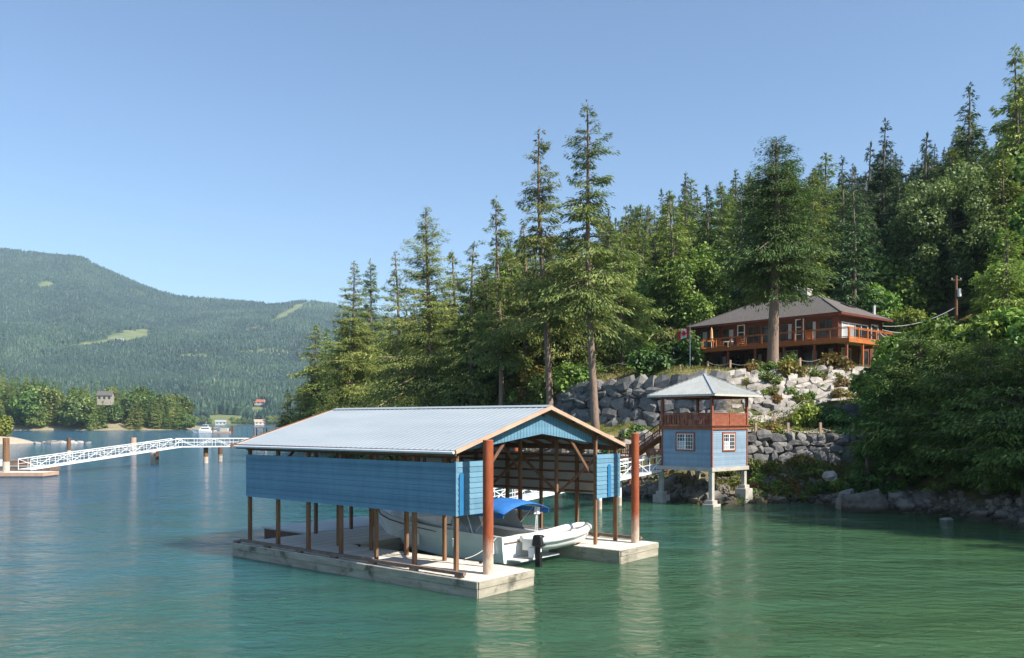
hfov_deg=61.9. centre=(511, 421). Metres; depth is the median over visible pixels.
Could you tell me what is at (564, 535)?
tender
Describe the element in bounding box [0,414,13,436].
leafy bush
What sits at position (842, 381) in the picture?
shrub
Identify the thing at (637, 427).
shrub
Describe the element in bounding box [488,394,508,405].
shrub
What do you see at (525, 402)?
shrub
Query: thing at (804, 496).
shrub
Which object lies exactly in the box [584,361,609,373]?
shrub
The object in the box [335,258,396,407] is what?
fir tree
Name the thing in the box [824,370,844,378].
shrub
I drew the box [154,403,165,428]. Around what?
shore conifer
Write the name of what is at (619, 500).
mooring pile
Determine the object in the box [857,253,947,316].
forest broadleaf
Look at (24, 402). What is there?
shore broadleaf
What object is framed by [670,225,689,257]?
forest conifer
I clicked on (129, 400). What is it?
shore broadleaf
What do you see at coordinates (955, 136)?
forest conifer
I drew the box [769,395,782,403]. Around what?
shrub
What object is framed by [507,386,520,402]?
shrub
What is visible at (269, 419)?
shore broadleaf
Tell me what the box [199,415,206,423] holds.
shore broadleaf
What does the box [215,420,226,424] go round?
house
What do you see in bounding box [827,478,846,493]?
shrub
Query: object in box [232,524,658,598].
floating dock
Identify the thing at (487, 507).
steel pile
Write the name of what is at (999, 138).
forest conifer
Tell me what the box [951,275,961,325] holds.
power pole
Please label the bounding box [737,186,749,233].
forest conifer
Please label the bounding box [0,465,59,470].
wooden float
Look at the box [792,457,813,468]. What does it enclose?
shrub
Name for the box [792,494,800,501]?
boulder
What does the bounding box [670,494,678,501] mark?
boulder
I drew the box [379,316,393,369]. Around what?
forest conifer
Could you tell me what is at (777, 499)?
boulder
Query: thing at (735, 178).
forest conifer
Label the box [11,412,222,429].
shore
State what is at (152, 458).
mooring pile
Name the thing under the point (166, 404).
shore broadleaf
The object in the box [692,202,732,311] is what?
forest conifer
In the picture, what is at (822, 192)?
forest conifer
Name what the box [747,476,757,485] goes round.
shrub
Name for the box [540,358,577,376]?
shrub
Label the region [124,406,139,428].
shore conifer
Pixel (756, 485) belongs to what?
shrub
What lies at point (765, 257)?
spruce tree
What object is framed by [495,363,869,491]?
grass
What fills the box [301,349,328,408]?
forest conifer
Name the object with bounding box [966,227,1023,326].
broadleaf tree
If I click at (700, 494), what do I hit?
boulder
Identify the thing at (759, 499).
boulder
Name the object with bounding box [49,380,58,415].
shore conifer
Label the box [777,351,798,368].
shrub
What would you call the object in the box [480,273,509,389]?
forest conifer
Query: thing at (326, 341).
forest conifer
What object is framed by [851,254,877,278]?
forest broadleaf
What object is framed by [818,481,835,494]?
shrub
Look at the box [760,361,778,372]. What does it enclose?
shrub
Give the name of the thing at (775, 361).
rope fence
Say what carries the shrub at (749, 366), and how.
on the ground at (973, 495)
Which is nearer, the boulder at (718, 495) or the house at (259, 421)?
the boulder at (718, 495)
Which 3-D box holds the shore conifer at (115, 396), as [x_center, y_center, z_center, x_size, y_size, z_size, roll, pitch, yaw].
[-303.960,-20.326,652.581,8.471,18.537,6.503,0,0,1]
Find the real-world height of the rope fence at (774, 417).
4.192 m
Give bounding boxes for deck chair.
[717,339,723,345]
[805,331,813,340]
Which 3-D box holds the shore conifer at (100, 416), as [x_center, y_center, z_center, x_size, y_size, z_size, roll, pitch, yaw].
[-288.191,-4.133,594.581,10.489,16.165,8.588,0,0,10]
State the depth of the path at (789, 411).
75.55 m
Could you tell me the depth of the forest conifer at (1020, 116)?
144.19 m
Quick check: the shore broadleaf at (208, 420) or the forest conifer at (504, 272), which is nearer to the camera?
the forest conifer at (504, 272)
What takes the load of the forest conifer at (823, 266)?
on the ground at (973, 495)
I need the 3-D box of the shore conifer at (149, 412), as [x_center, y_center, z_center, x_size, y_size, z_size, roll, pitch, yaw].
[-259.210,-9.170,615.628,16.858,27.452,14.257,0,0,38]
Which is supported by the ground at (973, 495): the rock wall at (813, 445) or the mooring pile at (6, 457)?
the rock wall at (813, 445)
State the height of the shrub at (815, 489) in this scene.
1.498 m
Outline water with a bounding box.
[0,425,1023,657]
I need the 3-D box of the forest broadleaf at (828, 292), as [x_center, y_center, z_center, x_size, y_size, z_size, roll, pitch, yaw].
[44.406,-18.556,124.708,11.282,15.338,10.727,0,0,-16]
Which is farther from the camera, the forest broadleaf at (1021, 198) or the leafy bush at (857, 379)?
the forest broadleaf at (1021, 198)
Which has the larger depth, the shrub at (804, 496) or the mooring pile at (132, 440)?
the mooring pile at (132, 440)
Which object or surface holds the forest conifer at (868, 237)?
on the ground at (973, 495)
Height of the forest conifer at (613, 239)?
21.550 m
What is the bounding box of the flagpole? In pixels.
[689,324,690,365]
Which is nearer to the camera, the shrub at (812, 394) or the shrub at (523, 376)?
the shrub at (812, 394)
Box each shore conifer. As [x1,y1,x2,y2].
[0,368,6,387]
[4,386,15,420]
[9,384,23,425]
[11,375,20,395]
[19,382,26,417]
[44,401,53,426]
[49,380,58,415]
[51,392,61,425]
[87,401,101,429]
[91,381,99,399]
[96,404,104,425]
[98,401,108,427]
[112,383,118,401]
[120,400,127,422]
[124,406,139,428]
[128,397,142,425]
[133,395,142,429]
[140,390,151,424]
[140,399,149,426]
[145,390,160,425]
[149,396,161,428]
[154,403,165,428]
[159,400,163,425]
[163,408,171,428]
[167,395,180,427]
[172,396,182,429]
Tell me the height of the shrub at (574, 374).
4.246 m
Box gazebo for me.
[647,373,762,506]
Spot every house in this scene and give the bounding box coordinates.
[96,391,114,404]
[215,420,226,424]
[253,399,264,404]
[253,419,266,424]
[686,287,892,368]
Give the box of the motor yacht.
[192,427,216,432]
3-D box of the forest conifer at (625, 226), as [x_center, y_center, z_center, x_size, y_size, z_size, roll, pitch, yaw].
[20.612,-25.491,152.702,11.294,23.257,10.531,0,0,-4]
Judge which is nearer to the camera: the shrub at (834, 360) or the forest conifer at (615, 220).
the shrub at (834, 360)
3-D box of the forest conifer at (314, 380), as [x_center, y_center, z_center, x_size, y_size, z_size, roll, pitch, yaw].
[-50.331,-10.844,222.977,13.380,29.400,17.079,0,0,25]
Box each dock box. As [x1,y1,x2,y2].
[10,460,17,465]
[19,460,29,465]
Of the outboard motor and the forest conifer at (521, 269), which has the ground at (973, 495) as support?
the forest conifer at (521, 269)
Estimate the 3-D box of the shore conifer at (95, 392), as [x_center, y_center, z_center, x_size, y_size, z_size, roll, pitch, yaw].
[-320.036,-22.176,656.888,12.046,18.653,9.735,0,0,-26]
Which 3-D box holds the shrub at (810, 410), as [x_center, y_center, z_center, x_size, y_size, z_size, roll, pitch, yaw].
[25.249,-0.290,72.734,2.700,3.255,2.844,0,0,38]
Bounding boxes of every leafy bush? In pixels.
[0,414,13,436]
[847,364,886,417]
[864,331,932,405]
[893,313,972,377]
[947,310,1022,402]
[966,304,1023,383]
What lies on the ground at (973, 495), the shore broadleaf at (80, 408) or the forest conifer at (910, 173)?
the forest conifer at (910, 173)
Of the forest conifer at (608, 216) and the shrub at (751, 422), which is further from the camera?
the forest conifer at (608, 216)
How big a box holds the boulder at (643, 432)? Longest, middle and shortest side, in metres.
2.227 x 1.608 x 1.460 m
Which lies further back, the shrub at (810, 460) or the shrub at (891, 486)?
the shrub at (810, 460)
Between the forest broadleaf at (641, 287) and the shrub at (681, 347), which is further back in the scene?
the forest broadleaf at (641, 287)
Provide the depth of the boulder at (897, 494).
58.41 m
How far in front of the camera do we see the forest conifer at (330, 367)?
202.07 m
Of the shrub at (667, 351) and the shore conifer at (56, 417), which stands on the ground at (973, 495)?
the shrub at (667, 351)
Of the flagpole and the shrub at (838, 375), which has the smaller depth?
the shrub at (838, 375)
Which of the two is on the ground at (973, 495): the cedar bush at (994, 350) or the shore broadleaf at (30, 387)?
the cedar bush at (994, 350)
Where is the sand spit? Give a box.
[0,436,33,443]
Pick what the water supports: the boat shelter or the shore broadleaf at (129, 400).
the boat shelter
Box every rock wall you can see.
[544,369,730,426]
[726,365,866,417]
[748,429,886,464]
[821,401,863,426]
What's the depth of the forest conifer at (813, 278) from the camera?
110.45 m
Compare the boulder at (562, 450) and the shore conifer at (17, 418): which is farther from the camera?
the shore conifer at (17, 418)
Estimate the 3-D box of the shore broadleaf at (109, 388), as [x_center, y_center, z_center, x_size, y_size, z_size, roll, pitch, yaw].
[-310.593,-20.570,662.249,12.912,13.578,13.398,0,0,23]
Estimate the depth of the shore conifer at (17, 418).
589.14 m
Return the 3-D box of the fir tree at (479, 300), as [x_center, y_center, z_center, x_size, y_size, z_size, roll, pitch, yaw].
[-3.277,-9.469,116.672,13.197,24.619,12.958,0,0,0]
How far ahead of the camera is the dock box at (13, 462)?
104.70 m
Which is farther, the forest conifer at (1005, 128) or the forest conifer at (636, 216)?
the forest conifer at (636, 216)
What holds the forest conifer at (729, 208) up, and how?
on the ground at (973, 495)
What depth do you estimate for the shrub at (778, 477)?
65.72 m
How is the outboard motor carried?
attached to the tender
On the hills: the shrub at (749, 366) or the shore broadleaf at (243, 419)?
the shore broadleaf at (243, 419)
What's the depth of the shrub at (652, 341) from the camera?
103.66 m
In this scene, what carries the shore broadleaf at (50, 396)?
on the shore
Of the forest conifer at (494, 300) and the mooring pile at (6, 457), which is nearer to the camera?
the mooring pile at (6, 457)
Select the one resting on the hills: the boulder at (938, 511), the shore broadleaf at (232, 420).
the shore broadleaf at (232, 420)
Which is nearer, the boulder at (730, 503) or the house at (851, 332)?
the boulder at (730, 503)
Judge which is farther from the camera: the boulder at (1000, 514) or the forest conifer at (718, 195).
the forest conifer at (718, 195)
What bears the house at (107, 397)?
on the shore
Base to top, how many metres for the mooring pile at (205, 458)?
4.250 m
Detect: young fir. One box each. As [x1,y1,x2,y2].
[599,329,618,366]
[624,319,658,367]
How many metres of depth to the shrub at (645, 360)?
83.29 m
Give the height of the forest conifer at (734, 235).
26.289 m
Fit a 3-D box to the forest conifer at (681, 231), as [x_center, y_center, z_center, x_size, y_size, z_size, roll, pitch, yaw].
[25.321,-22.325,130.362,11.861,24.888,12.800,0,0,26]
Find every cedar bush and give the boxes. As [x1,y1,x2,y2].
[825,358,940,484]
[844,445,892,495]
[848,331,966,481]
[851,332,1020,482]
[878,327,1023,494]
[911,339,1023,503]
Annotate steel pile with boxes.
[483,440,493,574]
[514,448,517,512]
[631,433,638,542]
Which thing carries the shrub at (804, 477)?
on the ground at (973, 495)
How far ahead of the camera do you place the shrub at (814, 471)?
64.74 m
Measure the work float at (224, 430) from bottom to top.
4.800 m
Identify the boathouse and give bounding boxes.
[230,405,625,570]
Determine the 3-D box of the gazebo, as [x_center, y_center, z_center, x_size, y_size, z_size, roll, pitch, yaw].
[14.100,1.666,63.478,6.093,10.469,6.612,0,0,-42]
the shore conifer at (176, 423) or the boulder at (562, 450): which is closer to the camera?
the boulder at (562, 450)
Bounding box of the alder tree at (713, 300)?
[649,241,735,338]
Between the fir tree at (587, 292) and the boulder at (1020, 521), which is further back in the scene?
the fir tree at (587, 292)
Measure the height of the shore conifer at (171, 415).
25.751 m
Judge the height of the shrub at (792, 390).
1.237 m
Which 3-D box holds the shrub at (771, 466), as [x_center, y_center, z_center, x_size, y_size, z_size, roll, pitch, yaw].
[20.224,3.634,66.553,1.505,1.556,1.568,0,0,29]
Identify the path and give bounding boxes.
[748,397,852,422]
[748,428,848,433]
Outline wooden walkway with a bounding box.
[609,422,668,485]
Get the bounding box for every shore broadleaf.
[0,390,12,413]
[8,389,45,422]
[12,382,48,399]
[20,405,48,426]
[35,386,66,416]
[57,406,75,425]
[61,393,96,424]
[67,388,84,396]
[102,403,124,420]
[103,386,120,399]
[120,391,151,416]
[132,386,155,396]
[147,395,169,418]
[164,393,195,415]
[164,397,182,415]
[174,413,196,427]
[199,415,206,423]
[205,418,212,423]
[228,416,236,423]
[240,417,246,423]
[264,415,273,423]
[271,415,278,422]
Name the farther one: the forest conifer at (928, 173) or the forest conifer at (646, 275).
the forest conifer at (928, 173)
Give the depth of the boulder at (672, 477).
66.66 m
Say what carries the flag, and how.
hanging from the flagpole
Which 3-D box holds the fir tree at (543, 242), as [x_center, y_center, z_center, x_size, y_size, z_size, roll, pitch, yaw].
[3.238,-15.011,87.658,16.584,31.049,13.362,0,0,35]
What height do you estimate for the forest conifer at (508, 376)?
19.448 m
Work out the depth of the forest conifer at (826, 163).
149.65 m
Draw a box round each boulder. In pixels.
[44,440,60,442]
[559,449,567,452]
[617,428,628,439]
[621,455,640,468]
[622,439,630,449]
[622,487,630,492]
[639,429,651,443]
[646,438,658,454]
[647,485,664,497]
[664,479,674,488]
[668,475,676,481]
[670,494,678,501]
[686,484,697,492]
[688,496,698,503]
[692,490,705,499]
[705,490,724,501]
[722,500,743,506]
[753,497,763,502]
[771,496,788,502]
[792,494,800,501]
[822,471,836,480]
[828,500,835,507]
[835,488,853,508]
[841,488,887,512]
[888,490,906,501]
[896,499,914,511]
[913,490,938,501]
[934,508,942,513]
[964,515,991,522]
[968,510,988,517]
[985,499,994,505]
[993,496,1002,504]
[994,509,1010,518]
[1017,518,1023,524]
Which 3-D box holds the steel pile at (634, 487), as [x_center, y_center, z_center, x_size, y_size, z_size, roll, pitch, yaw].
[5.521,4.760,38.248,0.364,8.480,0.364,0,0,0]
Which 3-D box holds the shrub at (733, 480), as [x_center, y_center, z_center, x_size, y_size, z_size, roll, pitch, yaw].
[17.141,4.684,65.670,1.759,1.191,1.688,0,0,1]
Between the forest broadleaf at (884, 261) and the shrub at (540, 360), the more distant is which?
the forest broadleaf at (884, 261)
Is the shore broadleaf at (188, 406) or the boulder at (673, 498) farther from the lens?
the shore broadleaf at (188, 406)
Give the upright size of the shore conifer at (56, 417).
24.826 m
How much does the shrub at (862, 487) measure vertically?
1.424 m
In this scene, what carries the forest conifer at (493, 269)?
on the ground at (973, 495)
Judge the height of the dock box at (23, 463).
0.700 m
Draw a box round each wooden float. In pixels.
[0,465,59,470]
[0,471,58,476]
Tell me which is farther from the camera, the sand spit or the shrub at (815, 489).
the sand spit
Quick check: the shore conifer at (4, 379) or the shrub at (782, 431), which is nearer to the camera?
the shrub at (782, 431)
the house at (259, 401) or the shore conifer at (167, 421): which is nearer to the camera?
the shore conifer at (167, 421)
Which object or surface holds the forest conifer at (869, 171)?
on the ground at (973, 495)
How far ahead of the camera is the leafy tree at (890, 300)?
102.95 m
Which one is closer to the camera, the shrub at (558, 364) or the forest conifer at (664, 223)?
the shrub at (558, 364)
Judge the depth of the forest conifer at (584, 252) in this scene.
187.58 m
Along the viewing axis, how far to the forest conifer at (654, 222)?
155.79 m
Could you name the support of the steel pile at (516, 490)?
in the water
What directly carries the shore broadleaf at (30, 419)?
on the shore
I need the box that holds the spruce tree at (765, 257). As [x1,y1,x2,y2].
[708,136,845,362]
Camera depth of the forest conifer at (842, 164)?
158.90 m
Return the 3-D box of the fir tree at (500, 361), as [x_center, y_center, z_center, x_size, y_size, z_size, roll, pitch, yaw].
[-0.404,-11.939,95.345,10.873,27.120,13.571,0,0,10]
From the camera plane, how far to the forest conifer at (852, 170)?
175.15 m
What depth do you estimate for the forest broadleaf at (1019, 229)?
97.77 m
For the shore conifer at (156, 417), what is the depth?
605.05 m
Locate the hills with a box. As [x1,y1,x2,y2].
[0,255,420,424]
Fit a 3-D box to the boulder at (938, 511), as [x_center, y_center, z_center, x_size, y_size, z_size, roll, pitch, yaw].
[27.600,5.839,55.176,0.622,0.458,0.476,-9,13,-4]
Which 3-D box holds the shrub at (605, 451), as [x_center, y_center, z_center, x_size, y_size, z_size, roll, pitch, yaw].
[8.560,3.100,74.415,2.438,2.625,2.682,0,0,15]
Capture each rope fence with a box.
[707,356,847,367]
[750,391,849,421]
[751,423,864,442]
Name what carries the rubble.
on the ground at (973, 495)
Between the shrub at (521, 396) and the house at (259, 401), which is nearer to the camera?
the shrub at (521, 396)
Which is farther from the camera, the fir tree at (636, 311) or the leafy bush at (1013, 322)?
the fir tree at (636, 311)
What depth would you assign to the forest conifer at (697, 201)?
225.95 m
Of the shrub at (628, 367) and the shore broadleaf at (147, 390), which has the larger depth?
the shore broadleaf at (147, 390)
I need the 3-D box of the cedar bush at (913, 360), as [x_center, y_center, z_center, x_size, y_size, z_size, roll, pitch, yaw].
[29.129,-0.970,60.875,10.245,11.145,10.999,0,0,0]
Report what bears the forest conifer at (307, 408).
on the ground at (973, 495)
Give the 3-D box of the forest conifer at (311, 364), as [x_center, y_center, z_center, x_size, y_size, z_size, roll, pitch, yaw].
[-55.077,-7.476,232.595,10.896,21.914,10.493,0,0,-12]
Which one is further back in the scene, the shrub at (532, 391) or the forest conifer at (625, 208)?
the forest conifer at (625, 208)
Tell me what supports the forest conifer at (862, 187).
on the ground at (973, 495)
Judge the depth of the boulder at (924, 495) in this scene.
57.07 m
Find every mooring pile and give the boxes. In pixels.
[2,438,9,471]
[67,437,70,453]
[130,438,136,448]
[150,451,155,464]
[156,451,158,463]
[203,447,207,462]
[218,447,221,461]
[598,498,601,508]
[617,473,621,505]
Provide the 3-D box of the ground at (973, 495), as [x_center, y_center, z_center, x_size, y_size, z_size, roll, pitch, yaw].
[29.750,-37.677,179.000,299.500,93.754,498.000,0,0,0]
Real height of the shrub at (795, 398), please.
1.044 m
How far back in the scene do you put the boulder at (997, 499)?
53.25 m
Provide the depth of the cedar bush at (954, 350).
57.98 m
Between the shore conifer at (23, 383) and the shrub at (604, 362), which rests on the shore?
the shore conifer at (23, 383)
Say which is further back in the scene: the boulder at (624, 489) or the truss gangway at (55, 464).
the truss gangway at (55, 464)
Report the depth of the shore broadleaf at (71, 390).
634.67 m
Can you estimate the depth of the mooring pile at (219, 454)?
127.74 m
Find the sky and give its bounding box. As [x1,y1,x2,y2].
[0,0,1023,320]
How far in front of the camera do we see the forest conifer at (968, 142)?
132.51 m
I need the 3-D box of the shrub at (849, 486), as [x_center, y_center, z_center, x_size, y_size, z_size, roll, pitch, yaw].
[24.319,5.125,60.674,2.170,1.885,2.386,0,0,23]
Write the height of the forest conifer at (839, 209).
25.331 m
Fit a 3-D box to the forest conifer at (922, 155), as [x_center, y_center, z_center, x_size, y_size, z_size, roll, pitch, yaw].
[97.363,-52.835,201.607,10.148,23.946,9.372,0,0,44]
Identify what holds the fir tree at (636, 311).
on the ground at (973, 495)
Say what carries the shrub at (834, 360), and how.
on the ground at (973, 495)
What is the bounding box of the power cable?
[884,307,954,326]
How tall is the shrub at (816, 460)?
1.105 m
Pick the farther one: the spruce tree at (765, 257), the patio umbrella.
the patio umbrella
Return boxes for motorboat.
[379,497,558,564]
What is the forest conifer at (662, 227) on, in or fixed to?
on the ground at (973, 495)
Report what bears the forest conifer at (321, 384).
on the ground at (973, 495)
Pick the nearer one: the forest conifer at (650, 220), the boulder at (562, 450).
the boulder at (562, 450)
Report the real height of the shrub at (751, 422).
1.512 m
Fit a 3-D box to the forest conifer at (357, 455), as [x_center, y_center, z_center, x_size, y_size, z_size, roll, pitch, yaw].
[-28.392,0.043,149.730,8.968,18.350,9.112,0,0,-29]
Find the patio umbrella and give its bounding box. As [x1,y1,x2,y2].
[710,327,712,346]
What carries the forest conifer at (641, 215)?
on the ground at (973, 495)
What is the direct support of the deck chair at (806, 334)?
on the house at (851, 332)
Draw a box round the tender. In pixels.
[519,522,591,551]
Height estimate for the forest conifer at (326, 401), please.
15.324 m
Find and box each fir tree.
[300,261,390,457]
[311,205,482,460]
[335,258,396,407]
[348,251,432,455]
[403,240,513,449]
[406,250,478,403]
[451,194,557,405]
[455,265,506,393]
[463,128,627,405]
[481,222,569,366]
[514,99,648,429]
[521,228,632,369]
[578,232,670,368]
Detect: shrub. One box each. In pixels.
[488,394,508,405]
[504,372,522,389]
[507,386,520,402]
[515,387,529,402]
[515,395,539,404]
[518,365,552,386]
[520,377,536,396]
[527,370,568,404]
[527,378,554,404]
[528,348,565,367]
[533,353,552,371]
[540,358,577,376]
[552,360,578,374]
[552,363,588,392]
[580,361,608,373]
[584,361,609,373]
[596,365,602,375]
[599,448,622,453]
[609,363,624,372]
[618,428,635,438]
[624,346,671,376]
[624,365,635,372]
[627,340,654,354]
[628,423,647,431]
[650,324,693,354]
[652,334,706,366]
[655,345,679,358]
[676,344,710,367]
[718,470,736,476]
[725,475,740,484]
[734,494,748,502]
[742,359,766,368]
[744,363,757,371]
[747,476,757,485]
[747,476,764,485]
[748,418,764,427]
[748,456,766,471]
[750,470,766,479]
[750,483,763,488]
[752,487,766,497]
[753,488,763,497]
[757,422,783,433]
[758,370,768,378]
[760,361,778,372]
[760,483,774,491]
[761,388,769,394]
[762,371,783,385]
[762,459,780,474]
[765,488,775,495]
[766,385,779,395]
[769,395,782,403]
[769,479,786,489]
[771,425,786,434]
[772,485,793,499]
[773,360,809,376]
[775,474,785,479]
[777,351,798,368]
[779,478,801,489]
[783,386,797,394]
[783,487,801,497]
[787,453,808,466]
[791,396,809,403]
[791,399,824,426]
[792,391,810,403]
[792,426,802,433]
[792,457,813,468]
[795,474,805,479]
[799,491,810,500]
[801,461,830,478]
[804,457,816,466]
[804,481,821,495]
[805,391,816,399]
[805,463,823,477]
[808,368,824,380]
[811,457,820,463]
[818,352,854,370]
[818,405,851,428]
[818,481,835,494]
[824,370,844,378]
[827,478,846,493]
[829,388,851,397]
[834,378,849,387]
[838,480,864,493]
[856,485,874,490]
[884,478,905,493]
[901,463,929,484]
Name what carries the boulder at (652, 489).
on the ground at (973, 495)
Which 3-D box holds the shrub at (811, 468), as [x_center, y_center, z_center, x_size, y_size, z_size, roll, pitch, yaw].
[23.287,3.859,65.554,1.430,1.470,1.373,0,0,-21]
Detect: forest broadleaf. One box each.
[616,276,669,343]
[811,244,850,295]
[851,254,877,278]
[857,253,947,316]
[863,252,927,309]
[885,304,933,335]
[953,182,1021,249]
[968,257,1023,315]
[987,146,1023,211]
[988,196,1023,252]
[989,213,1023,262]
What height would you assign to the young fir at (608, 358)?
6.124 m
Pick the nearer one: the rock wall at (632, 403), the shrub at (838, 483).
the shrub at (838, 483)
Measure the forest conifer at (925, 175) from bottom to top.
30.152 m
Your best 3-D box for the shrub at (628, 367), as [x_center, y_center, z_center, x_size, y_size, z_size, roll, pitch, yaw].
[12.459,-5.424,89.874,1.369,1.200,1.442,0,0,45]
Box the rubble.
[495,448,1023,531]
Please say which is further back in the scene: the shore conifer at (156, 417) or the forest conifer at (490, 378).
the shore conifer at (156, 417)
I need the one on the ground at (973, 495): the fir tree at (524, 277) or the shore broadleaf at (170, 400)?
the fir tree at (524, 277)
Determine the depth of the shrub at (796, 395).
76.75 m
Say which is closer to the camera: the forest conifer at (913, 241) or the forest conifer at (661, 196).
the forest conifer at (913, 241)
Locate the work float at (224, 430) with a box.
[212,426,233,432]
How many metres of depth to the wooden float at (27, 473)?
92.65 m
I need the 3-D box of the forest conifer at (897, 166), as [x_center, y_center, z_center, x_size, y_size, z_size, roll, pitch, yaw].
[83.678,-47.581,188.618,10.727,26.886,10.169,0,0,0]
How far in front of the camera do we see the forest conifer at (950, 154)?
136.28 m
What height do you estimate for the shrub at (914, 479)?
2.137 m
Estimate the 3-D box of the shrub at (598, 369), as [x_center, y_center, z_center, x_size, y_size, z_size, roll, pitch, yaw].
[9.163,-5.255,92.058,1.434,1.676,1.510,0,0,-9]
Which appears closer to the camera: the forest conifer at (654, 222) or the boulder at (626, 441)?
the boulder at (626, 441)
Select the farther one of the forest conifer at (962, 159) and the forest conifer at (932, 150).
the forest conifer at (932, 150)
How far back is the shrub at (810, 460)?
65.98 m
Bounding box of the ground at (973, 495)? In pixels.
[381,297,1023,522]
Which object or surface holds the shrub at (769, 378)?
on the ground at (973, 495)
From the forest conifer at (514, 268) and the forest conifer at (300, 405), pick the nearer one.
the forest conifer at (514, 268)
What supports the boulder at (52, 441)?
in the water
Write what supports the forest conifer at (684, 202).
on the ground at (973, 495)
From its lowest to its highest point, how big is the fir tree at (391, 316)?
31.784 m
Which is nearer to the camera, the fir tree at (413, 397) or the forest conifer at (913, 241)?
the fir tree at (413, 397)
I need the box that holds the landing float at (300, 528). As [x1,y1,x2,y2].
[263,516,380,537]
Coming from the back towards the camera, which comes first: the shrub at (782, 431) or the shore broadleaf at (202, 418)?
the shore broadleaf at (202, 418)
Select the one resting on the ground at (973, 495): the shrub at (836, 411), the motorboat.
the shrub at (836, 411)
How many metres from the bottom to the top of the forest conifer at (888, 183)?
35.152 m
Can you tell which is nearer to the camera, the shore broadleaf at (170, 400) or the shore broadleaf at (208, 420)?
the shore broadleaf at (170, 400)
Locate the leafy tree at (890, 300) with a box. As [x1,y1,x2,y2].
[857,282,914,333]
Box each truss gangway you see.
[18,438,247,469]
[493,455,661,500]
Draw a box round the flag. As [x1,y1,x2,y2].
[678,328,688,339]
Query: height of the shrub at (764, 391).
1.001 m
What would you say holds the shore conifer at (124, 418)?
on the shore
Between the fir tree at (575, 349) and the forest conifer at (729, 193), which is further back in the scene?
the forest conifer at (729, 193)
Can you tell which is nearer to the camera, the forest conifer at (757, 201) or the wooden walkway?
the wooden walkway
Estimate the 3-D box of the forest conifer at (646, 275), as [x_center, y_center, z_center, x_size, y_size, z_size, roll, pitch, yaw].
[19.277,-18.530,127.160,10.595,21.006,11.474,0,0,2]
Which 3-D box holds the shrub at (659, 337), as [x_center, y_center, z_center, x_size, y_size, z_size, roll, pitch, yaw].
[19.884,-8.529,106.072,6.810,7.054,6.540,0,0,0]
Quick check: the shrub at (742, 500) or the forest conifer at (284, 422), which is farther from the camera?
the forest conifer at (284, 422)
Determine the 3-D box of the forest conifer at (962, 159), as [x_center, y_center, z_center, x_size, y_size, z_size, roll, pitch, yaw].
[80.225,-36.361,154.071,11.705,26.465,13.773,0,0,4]
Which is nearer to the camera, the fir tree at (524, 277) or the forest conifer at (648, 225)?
the fir tree at (524, 277)
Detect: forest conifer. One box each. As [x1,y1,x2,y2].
[275,389,296,426]
[286,324,331,417]
[288,389,309,422]
[291,356,318,412]
[294,386,312,420]
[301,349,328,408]
[303,332,334,392]
[308,393,319,414]
[310,340,334,410]
[312,326,355,415]
[314,322,359,402]
[316,390,331,413]
[325,378,337,409]
[327,380,363,456]
[359,330,390,382]
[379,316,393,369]
[400,326,423,405]
[401,305,426,371]
[426,296,452,347]
[440,263,504,405]
[440,293,498,405]
[476,258,533,405]
[480,247,519,317]
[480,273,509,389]
[485,252,501,293]
[506,240,535,357]
[506,243,531,357]
[508,258,542,362]
[577,232,594,285]
[592,222,627,298]
[593,214,617,349]
[596,210,627,328]
[612,217,621,233]
[613,205,638,262]
[614,215,639,301]
[614,215,639,334]
[615,205,631,240]
[618,230,660,347]
[623,204,658,286]
[628,206,643,252]
[636,206,658,272]
[638,191,707,342]
[640,214,652,247]
[644,204,653,244]
[644,222,661,278]
[646,210,666,267]
[650,195,700,324]
[652,188,669,247]
[655,195,679,260]
[657,201,678,253]
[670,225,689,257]
[672,173,700,253]
[675,179,705,228]
[675,181,693,237]
[676,194,698,257]
[684,185,744,316]
[688,195,705,239]
[692,188,737,249]
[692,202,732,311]
[706,181,742,298]
[714,194,744,302]
[720,180,750,314]
[721,187,747,242]
[727,169,743,219]
[727,184,759,310]
[730,168,852,304]
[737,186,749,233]
[738,174,774,235]
[744,230,793,303]
[782,178,819,290]
[796,220,826,295]
[799,169,840,250]
[801,178,845,246]
[804,168,828,226]
[805,152,852,250]
[820,170,864,294]
[822,185,892,304]
[829,187,884,311]
[830,155,852,241]
[834,167,881,244]
[840,163,856,215]
[849,167,863,196]
[850,184,882,246]
[855,140,897,250]
[857,174,886,259]
[862,118,904,258]
[865,147,909,219]
[870,147,894,204]
[877,174,909,256]
[886,157,908,242]
[890,172,936,252]
[902,131,946,305]
[904,158,921,184]
[905,163,919,189]
[911,148,963,298]
[915,151,938,247]
[916,148,930,186]
[917,152,947,236]
[928,144,939,175]
[930,148,965,238]
[936,82,994,295]
[945,126,970,177]
[947,124,965,158]
[952,149,1023,316]
[953,111,982,170]
[958,122,983,165]
[967,43,1023,186]
[975,140,989,172]
[986,88,1022,171]
[986,138,1007,184]
[991,132,1002,165]
[999,110,1014,151]
[1001,102,1023,159]
[1005,76,1023,155]
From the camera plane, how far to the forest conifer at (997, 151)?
126.82 m
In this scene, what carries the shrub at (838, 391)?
on the ground at (973, 495)
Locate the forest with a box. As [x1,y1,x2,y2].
[0,247,341,423]
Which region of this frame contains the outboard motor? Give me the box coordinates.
[528,534,545,566]
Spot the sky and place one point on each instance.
(260, 150)
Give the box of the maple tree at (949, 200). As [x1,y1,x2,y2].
[883,160,1011,323]

